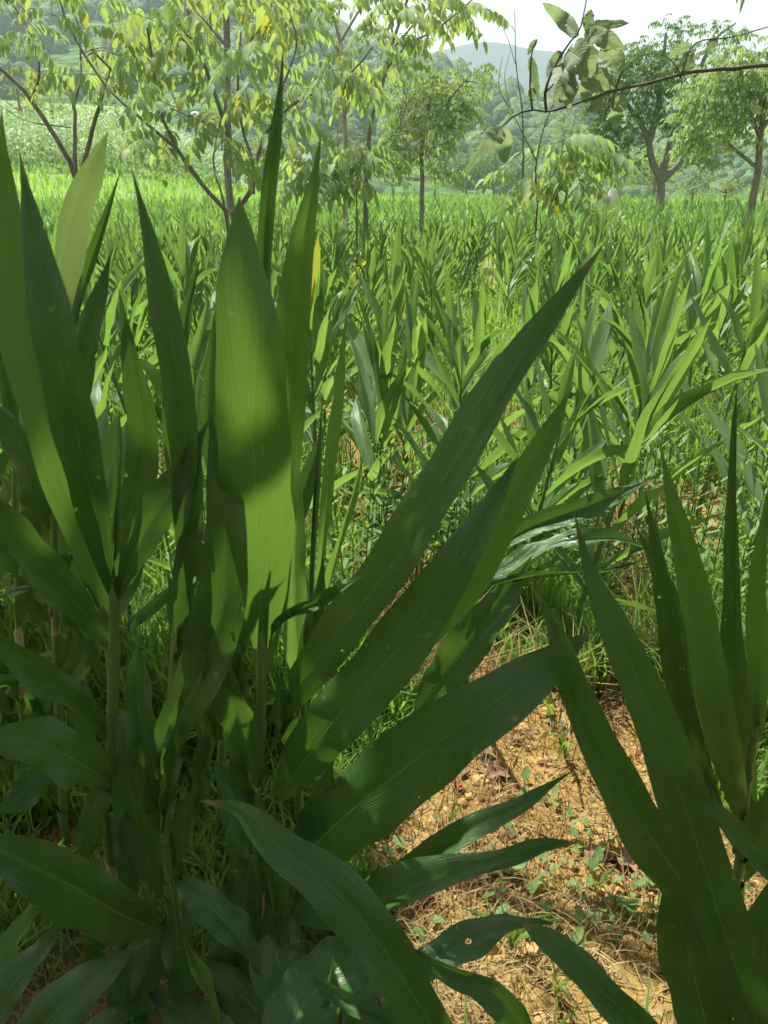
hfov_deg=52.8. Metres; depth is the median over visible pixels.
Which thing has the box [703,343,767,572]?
ginger plant
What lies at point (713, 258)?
ginger plant
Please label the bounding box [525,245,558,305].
ginger plant
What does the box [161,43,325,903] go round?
ginger plant
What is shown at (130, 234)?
ginger plant
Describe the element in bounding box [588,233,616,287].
ginger plant
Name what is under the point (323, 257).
ginger plant
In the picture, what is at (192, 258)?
ginger plant
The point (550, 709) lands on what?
grass tuft
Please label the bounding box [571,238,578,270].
ginger plant
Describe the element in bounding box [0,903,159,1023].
ginger plant
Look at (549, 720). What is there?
leaf litter
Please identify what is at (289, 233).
ginger plant
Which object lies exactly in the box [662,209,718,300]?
ginger plant
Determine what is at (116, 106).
background tree
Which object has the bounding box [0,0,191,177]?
ash tree
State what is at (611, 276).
ginger plant
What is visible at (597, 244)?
ginger plant
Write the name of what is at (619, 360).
ginger plant
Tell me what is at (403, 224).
ginger plant
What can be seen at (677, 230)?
ginger plant
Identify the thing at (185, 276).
ginger plant
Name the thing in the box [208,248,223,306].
ginger plant
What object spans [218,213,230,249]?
ginger plant
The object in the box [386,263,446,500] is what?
ginger plant
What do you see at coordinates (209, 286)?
ginger plant
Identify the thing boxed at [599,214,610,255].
ginger plant
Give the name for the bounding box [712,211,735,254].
ginger plant
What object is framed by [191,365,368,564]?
ginger plant
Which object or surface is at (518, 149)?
background tree
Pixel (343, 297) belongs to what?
ginger plant
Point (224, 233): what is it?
ginger plant
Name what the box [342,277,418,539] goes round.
ginger plant
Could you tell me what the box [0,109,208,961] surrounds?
ginger plant
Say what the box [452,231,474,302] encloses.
ginger plant
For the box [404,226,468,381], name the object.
ginger plant
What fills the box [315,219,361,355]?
ginger plant
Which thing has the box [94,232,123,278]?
ginger plant
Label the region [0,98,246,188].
corn patch
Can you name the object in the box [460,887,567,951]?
grass tuft
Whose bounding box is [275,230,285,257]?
ginger plant
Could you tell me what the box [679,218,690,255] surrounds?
ginger plant
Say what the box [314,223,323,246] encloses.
ginger plant
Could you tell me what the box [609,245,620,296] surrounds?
ginger plant
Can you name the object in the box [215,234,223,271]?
ginger plant
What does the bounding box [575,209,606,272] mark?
ginger plant
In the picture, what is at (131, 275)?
ginger plant
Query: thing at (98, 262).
ginger plant
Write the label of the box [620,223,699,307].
ginger plant
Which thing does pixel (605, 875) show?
grass tuft
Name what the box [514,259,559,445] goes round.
ginger plant
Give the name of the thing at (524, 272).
ginger plant
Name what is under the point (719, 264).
ginger plant
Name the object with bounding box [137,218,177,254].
ginger plant
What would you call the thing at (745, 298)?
ginger plant
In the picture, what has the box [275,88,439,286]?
ash sapling
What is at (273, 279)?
ginger plant
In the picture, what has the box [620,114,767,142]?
ridge
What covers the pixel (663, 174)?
walnut tree
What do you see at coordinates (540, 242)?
ginger plant
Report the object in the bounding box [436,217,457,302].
ginger plant
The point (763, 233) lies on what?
ginger plant
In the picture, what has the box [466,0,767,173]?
tree branch
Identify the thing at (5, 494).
ginger plant
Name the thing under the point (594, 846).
dead leaf
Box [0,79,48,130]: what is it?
background tree
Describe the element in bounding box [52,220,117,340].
ginger plant
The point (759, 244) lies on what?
ginger plant
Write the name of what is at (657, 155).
background tree
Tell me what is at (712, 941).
ginger plant
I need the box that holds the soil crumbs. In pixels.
[207,571,762,1023]
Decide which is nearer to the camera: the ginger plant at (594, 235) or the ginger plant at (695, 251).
the ginger plant at (695, 251)
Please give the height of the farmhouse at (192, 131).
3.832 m
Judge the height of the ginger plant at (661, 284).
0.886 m
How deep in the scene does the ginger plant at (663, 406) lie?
1.90 m
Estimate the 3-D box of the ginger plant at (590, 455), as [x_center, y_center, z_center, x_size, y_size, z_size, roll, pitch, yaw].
[0.418,-0.029,2.099,0.542,0.903,0.146,14,27,28]
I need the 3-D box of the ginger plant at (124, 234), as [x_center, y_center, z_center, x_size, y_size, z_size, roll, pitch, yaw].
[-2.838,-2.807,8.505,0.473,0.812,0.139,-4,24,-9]
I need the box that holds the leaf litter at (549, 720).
[79,508,633,1023]
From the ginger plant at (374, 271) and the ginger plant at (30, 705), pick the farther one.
the ginger plant at (374, 271)
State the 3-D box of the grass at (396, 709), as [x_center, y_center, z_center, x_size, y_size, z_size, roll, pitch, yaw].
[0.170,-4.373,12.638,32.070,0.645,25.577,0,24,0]
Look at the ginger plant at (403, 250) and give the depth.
6.64 m
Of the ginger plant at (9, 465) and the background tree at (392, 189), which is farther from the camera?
the background tree at (392, 189)
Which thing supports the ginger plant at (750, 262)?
on the ground at (518, 765)
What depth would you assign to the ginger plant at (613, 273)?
4.40 m
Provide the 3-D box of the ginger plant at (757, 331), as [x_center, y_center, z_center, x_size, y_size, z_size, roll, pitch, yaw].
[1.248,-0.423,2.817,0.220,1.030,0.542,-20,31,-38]
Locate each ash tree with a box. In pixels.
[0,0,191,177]
[59,0,396,232]
[183,0,341,220]
[292,0,380,277]
[316,0,514,261]
[373,60,505,244]
[659,33,767,224]
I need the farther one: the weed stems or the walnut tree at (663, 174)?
the walnut tree at (663, 174)
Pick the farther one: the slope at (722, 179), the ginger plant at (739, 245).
the slope at (722, 179)
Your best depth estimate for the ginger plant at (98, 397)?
2.47 m
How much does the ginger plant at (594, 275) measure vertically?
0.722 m
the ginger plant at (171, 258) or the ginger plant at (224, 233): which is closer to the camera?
the ginger plant at (171, 258)
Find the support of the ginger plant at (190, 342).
on the ground at (518, 765)
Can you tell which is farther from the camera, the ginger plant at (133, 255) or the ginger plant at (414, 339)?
the ginger plant at (133, 255)
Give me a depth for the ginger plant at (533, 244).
7.85 m
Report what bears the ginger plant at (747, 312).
on the ground at (518, 765)
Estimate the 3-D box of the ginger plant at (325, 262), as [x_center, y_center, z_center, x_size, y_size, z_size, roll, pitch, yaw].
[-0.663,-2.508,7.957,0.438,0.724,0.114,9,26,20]
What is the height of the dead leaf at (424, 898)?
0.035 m
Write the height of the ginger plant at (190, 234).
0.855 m
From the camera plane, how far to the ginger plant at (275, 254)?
4.25 m
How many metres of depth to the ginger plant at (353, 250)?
8.82 m
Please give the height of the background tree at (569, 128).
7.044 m
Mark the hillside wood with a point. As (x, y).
(496, 110)
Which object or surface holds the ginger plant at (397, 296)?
on the ground at (518, 765)
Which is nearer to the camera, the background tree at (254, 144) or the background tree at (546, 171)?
the background tree at (546, 171)
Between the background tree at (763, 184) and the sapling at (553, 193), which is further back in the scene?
the background tree at (763, 184)
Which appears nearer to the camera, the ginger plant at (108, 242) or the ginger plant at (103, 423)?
the ginger plant at (103, 423)
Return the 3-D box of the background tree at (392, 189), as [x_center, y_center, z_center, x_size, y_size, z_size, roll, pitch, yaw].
[0.419,-10.822,25.727,1.567,2.006,1.503,-19,30,-36]
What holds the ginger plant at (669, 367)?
on the ground at (518, 765)
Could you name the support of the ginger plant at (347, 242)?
on the ground at (518, 765)
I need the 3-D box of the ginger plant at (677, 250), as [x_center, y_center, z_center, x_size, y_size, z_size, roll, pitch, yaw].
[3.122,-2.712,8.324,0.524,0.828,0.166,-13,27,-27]
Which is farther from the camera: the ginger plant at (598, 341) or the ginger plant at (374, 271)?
the ginger plant at (374, 271)
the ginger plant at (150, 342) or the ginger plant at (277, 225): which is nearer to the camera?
the ginger plant at (150, 342)
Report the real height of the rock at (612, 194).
1.455 m
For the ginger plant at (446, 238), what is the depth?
7.71 m
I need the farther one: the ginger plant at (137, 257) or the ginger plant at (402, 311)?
the ginger plant at (137, 257)
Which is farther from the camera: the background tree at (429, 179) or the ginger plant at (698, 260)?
the background tree at (429, 179)
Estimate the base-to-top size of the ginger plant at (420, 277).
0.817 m
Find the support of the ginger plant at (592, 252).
on the ground at (518, 765)
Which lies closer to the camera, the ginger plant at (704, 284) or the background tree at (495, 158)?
the ginger plant at (704, 284)
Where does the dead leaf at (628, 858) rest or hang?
on the ground at (518, 765)
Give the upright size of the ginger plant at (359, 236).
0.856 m
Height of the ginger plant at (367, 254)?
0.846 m
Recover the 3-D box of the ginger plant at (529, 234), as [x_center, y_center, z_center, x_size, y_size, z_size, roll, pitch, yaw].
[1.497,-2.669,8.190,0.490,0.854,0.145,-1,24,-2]
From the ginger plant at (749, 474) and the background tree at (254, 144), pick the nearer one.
the ginger plant at (749, 474)
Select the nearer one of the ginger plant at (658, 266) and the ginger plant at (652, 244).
the ginger plant at (658, 266)
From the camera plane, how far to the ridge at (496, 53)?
862.65 m
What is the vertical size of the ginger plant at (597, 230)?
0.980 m
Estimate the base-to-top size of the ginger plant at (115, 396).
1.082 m
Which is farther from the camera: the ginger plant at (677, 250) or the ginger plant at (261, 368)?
the ginger plant at (677, 250)
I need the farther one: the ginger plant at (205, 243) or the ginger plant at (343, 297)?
the ginger plant at (205, 243)
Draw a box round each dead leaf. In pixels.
[414,896,431,903]
[486,759,511,777]
[584,844,597,857]
[602,847,636,871]
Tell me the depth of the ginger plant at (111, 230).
7.39 m
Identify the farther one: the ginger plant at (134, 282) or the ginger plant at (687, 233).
the ginger plant at (687, 233)
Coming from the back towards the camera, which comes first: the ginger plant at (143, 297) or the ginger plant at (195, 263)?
the ginger plant at (195, 263)
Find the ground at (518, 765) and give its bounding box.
[0,101,766,1023]
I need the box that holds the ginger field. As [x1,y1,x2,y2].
[19,192,767,272]
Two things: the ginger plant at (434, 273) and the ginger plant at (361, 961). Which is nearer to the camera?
the ginger plant at (361, 961)
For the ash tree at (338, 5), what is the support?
on the ground at (518, 765)
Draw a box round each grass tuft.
[6,741,103,820]
[58,843,92,859]
[435,798,466,821]
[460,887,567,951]
[539,712,576,766]
[543,692,552,715]
[546,961,574,1000]
[583,854,615,892]
[622,888,657,930]
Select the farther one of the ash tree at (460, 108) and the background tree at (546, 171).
the background tree at (546, 171)
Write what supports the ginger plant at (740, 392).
on the ground at (518, 765)
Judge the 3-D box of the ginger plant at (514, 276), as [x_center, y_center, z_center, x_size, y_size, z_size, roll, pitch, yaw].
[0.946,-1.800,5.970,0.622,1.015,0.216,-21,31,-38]
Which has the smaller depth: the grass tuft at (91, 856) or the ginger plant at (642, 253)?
the grass tuft at (91, 856)
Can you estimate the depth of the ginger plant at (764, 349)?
3.06 m
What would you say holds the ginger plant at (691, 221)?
on the ground at (518, 765)
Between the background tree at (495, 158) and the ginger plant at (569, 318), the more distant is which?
the background tree at (495, 158)
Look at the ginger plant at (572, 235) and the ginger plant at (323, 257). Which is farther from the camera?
the ginger plant at (572, 235)
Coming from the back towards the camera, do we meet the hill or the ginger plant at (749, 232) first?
the hill
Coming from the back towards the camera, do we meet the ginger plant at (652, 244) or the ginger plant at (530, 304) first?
the ginger plant at (652, 244)
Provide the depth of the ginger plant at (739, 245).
7.48 m
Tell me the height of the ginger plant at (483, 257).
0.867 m
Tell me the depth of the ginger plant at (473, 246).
7.40 m
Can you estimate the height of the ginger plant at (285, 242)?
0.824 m
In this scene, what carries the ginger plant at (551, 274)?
on the ground at (518, 765)
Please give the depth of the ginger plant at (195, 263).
7.30 m
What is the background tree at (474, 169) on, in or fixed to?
on the ground at (518, 765)
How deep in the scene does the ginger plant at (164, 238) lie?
7.04 m
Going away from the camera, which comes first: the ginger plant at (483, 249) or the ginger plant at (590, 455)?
the ginger plant at (590, 455)
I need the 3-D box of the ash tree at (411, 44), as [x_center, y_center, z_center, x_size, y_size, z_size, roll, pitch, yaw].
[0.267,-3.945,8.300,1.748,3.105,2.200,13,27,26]
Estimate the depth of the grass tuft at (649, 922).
1.39 m
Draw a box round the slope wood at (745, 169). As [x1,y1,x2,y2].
[645,139,767,204]
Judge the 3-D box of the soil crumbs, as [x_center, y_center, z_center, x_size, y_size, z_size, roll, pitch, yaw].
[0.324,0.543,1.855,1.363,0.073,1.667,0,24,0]
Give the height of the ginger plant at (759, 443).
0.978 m
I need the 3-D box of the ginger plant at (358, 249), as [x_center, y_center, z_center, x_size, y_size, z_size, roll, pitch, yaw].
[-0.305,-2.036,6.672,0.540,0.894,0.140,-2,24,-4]
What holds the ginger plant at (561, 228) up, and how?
on the ground at (518, 765)
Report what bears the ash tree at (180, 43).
on the ground at (518, 765)
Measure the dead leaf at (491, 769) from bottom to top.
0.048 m
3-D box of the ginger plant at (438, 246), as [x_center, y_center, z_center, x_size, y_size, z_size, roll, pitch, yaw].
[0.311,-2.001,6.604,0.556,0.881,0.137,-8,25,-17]
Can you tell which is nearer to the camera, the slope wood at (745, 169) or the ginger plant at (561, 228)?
the ginger plant at (561, 228)
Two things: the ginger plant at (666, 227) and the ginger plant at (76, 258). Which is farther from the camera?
the ginger plant at (666, 227)
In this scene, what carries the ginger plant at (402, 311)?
on the ground at (518, 765)
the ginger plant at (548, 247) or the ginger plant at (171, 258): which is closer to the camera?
the ginger plant at (171, 258)
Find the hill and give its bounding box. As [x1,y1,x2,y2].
[2,8,639,201]
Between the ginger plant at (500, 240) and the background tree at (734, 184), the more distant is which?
the background tree at (734, 184)
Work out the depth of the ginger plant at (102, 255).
6.73 m
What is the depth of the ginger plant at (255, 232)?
6.81 m
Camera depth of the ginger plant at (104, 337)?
3.00 m
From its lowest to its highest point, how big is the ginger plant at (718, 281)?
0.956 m
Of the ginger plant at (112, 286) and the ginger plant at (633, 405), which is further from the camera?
the ginger plant at (112, 286)
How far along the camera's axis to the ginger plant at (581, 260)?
6.33 m
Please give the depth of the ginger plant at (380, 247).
7.08 m
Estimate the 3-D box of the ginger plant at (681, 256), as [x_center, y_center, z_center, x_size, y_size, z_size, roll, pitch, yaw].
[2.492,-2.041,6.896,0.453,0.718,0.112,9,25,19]
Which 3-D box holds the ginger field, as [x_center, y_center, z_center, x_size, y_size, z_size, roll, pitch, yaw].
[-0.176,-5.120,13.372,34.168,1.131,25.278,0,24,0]
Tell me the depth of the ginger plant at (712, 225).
6.87 m
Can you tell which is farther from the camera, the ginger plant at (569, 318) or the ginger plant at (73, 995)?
the ginger plant at (569, 318)
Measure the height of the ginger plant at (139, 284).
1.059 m
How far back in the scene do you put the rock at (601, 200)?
23.10 m
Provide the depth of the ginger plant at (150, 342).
3.50 m
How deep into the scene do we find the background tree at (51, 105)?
54.95 m
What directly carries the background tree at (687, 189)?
on the ground at (518, 765)
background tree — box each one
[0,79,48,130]
[25,94,72,128]
[88,94,140,127]
[235,136,290,194]
[317,113,364,158]
[339,129,365,177]
[372,154,419,208]
[412,158,455,200]
[451,139,491,197]
[472,149,513,200]
[506,128,543,193]
[530,155,561,185]
[536,99,585,172]
[592,160,649,193]
[620,144,703,197]
[673,169,723,202]
[697,173,749,222]
[747,168,767,205]
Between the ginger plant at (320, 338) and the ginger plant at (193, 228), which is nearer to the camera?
the ginger plant at (320, 338)
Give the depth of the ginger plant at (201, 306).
5.06 m
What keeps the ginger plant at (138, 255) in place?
on the ground at (518, 765)
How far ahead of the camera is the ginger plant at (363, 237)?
7.53 m
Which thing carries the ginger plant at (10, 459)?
on the ground at (518, 765)
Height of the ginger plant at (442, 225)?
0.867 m
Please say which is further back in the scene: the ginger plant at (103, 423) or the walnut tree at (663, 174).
the walnut tree at (663, 174)
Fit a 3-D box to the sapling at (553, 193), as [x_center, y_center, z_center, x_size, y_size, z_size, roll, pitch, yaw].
[1.638,-2.976,6.806,1.426,2.511,1.324,-11,26,-22]
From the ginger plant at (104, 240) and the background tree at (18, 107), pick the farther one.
the background tree at (18, 107)
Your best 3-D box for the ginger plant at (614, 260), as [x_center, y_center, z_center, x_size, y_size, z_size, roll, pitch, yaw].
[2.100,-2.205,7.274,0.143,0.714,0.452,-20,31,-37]
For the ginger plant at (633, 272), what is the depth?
4.87 m
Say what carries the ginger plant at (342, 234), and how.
on the ground at (518, 765)
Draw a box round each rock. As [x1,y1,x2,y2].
[594,187,607,215]
[608,188,617,208]
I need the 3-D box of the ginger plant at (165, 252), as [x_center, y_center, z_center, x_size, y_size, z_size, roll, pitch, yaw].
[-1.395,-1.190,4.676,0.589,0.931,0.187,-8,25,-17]
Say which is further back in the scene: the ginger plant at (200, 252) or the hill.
the hill
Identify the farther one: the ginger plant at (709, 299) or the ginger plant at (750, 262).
the ginger plant at (750, 262)
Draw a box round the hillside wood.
[0,0,750,201]
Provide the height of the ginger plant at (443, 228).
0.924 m
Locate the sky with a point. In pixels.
(531, 21)
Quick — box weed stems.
[0,217,767,700]
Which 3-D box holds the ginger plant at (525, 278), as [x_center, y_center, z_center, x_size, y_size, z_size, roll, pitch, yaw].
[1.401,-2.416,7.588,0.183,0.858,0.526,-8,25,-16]
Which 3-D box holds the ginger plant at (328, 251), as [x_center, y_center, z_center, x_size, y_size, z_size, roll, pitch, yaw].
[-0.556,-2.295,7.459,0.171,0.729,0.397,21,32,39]
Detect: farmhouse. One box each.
[175,122,223,155]
[299,147,311,160]
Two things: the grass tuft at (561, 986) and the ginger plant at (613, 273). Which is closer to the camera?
the grass tuft at (561, 986)
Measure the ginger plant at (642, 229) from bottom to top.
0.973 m
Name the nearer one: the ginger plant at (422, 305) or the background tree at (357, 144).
the ginger plant at (422, 305)
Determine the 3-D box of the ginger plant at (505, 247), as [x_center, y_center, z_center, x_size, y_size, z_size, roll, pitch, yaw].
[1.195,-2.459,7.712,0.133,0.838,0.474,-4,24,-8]
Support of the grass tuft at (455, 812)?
on the ground at (518, 765)
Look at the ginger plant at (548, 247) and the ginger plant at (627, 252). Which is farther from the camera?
the ginger plant at (548, 247)
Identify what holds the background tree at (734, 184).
on the ground at (518, 765)
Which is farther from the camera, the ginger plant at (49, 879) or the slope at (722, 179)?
the slope at (722, 179)
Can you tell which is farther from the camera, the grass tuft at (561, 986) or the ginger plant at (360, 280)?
the ginger plant at (360, 280)
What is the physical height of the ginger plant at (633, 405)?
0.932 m
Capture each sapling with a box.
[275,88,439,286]
[472,9,644,289]
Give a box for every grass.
[0,209,767,1023]
[7,131,767,217]
[11,530,767,1023]
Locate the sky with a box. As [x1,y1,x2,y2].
[309,0,767,93]
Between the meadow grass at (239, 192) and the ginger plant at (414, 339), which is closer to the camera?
the ginger plant at (414, 339)
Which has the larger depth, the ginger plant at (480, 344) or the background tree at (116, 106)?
the background tree at (116, 106)
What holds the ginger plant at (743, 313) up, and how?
on the ground at (518, 765)
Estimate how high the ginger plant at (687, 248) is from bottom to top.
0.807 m
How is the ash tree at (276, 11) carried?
on the ground at (518, 765)
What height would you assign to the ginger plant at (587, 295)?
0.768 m
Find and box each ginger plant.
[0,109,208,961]
[0,132,158,850]
[0,168,263,1023]
[0,351,70,804]
[0,391,10,490]
[0,402,167,665]
[0,440,11,582]
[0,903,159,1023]
[6,415,98,469]
[49,203,96,270]
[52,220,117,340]
[79,222,152,392]
[82,263,158,416]
[90,347,127,481]
[92,219,121,282]
[92,224,117,263]
[94,231,121,327]
[94,231,139,310]
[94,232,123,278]
[94,265,120,412]
[95,218,180,364]
[95,252,124,304]
[103,261,162,440]
[106,234,141,286]
[109,223,122,254]
[110,216,123,250]
[112,232,205,354]
[112,233,139,366]
[114,281,213,588]
[115,235,179,353]
[116,241,147,322]
[118,220,142,250]
[124,218,144,291]
[127,212,218,359]
[134,242,178,279]
[137,211,187,274]
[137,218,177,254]
[138,207,215,339]
[146,334,304,486]
[148,800,555,1023]
[159,214,174,262]
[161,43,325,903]
[165,257,205,395]
[173,213,181,253]
[174,215,219,290]
[176,212,220,289]
[189,235,208,269]
[191,260,204,319]
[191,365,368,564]
[194,245,218,310]
[197,215,217,297]
[198,238,211,301]
[202,135,363,998]
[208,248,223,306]
[210,250,330,318]
[215,215,226,266]
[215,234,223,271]
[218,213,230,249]
[249,247,601,1005]
[252,216,257,243]
[270,228,286,301]
[270,233,337,300]
[271,234,377,451]
[273,212,283,244]
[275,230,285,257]
[282,226,287,252]
[284,217,291,250]
[306,257,377,442]
[311,234,390,388]
[313,239,330,274]
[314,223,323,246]
[314,237,330,281]
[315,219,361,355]
[316,211,346,290]
[325,207,355,272]
[325,223,378,308]
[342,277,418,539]
[343,248,350,286]
[344,218,405,486]
[346,235,362,273]
[350,262,389,330]
[353,220,390,274]
[355,218,375,266]
[358,224,374,277]
[359,231,377,264]
[360,280,552,543]
[365,229,388,302]
[373,283,427,359]
[377,226,390,297]
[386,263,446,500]
[387,207,422,268]
[400,233,416,345]
[401,225,420,279]
[401,232,416,274]
[402,261,506,416]
[404,224,447,303]
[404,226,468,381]
[412,225,471,347]
[414,479,651,710]
[415,227,428,285]
[417,242,445,308]
[417,268,505,441]
[426,217,448,276]
[433,210,462,285]
[435,225,485,290]
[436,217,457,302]
[441,217,451,260]
[446,341,647,621]
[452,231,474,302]
[459,216,493,297]
[466,218,493,301]
[476,209,531,318]
[477,212,538,335]
[487,210,545,305]
[489,216,527,298]
[492,225,511,295]
[511,277,612,537]
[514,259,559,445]
[515,226,547,287]
[516,221,533,286]
[519,234,609,409]
[521,217,553,290]
[522,512,767,1023]
[523,221,544,257]
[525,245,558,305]
[526,252,767,636]
[539,223,583,329]
[542,216,586,271]
[544,211,613,308]
[544,216,567,281]
[545,217,578,282]
[545,251,664,419]
[553,276,711,530]
[562,256,619,334]
[568,233,609,306]
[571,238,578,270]
[574,213,608,282]
[574,253,611,320]
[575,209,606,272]
[583,238,668,386]
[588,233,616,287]
[591,228,614,312]
[593,240,630,311]
[598,268,643,355]
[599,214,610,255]
[601,268,675,474]
[602,239,629,290]
[602,250,681,384]
[605,213,628,281]
[606,228,647,301]
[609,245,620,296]
[612,245,717,444]
[618,238,689,346]
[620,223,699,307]
[625,216,656,280]
[626,230,659,297]
[628,236,647,285]
[630,204,651,274]
[634,387,767,901]
[651,246,767,518]
[655,242,685,284]
[659,237,711,328]
[662,204,682,270]
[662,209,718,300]
[662,220,699,267]
[665,208,681,275]
[673,211,762,404]
[674,219,738,415]
[676,238,692,316]
[677,208,698,303]
[677,246,702,300]
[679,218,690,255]
[682,235,749,372]
[684,259,726,317]
[694,209,719,278]
[697,236,726,294]
[703,261,726,316]
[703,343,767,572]
[709,253,767,349]
[710,268,748,354]
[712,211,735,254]
[720,285,767,428]
[723,225,747,251]
[731,265,767,308]
[732,214,766,270]
[737,216,767,274]
[737,371,767,484]
[741,232,767,319]
[748,211,767,268]
[752,292,767,464]
[757,227,767,270]
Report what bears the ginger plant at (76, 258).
on the ground at (518, 765)
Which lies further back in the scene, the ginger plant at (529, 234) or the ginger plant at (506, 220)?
the ginger plant at (529, 234)
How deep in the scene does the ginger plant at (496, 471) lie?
2.22 m
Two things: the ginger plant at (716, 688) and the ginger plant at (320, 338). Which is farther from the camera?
the ginger plant at (320, 338)
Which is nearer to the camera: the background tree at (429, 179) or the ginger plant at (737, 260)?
the ginger plant at (737, 260)
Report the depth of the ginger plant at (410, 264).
4.81 m
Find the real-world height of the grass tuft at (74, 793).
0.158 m
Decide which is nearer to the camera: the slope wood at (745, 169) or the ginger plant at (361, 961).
the ginger plant at (361, 961)
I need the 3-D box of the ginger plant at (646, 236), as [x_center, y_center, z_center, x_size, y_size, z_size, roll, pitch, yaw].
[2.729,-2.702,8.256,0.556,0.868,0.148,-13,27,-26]
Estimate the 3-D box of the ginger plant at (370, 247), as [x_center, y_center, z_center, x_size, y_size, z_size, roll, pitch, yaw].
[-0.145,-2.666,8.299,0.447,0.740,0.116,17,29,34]
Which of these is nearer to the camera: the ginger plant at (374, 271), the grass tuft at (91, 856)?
the grass tuft at (91, 856)
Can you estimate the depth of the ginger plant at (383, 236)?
7.65 m
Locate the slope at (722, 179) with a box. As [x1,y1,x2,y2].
[695,160,767,201]
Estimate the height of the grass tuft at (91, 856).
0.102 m
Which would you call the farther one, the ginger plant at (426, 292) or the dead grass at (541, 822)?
the ginger plant at (426, 292)
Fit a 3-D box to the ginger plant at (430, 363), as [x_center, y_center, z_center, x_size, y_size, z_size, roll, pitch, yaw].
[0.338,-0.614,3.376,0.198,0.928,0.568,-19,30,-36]
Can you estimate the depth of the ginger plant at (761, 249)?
7.11 m
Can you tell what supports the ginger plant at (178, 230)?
on the ground at (518, 765)
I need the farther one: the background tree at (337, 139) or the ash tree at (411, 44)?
the background tree at (337, 139)
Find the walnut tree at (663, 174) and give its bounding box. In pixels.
[574,13,758,219]
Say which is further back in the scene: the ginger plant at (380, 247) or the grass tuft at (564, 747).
the ginger plant at (380, 247)
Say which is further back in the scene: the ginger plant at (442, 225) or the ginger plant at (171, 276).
the ginger plant at (442, 225)
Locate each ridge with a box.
[430,42,767,125]
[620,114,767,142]
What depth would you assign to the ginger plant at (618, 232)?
7.63 m
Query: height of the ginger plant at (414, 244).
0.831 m
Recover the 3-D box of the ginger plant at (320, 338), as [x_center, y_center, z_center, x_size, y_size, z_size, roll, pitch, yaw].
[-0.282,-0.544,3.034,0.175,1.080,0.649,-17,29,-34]
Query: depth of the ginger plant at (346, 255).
6.99 m
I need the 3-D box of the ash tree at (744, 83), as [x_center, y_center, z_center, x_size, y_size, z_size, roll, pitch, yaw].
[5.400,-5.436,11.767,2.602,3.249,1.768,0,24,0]
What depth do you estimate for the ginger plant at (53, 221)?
7.41 m
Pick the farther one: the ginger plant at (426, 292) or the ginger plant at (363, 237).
the ginger plant at (363, 237)
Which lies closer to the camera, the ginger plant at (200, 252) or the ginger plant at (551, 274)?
the ginger plant at (551, 274)
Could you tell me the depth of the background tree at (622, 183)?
23.74 m
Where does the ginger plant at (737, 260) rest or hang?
on the ground at (518, 765)
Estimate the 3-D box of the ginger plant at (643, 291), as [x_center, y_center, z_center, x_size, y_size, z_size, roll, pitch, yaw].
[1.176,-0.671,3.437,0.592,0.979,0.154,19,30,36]
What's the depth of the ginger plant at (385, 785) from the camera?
1.05 m
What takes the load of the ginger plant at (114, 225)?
on the ground at (518, 765)
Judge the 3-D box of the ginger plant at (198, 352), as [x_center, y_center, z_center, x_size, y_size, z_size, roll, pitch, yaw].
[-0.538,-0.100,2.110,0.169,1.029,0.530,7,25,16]
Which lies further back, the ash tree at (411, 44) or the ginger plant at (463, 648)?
the ash tree at (411, 44)

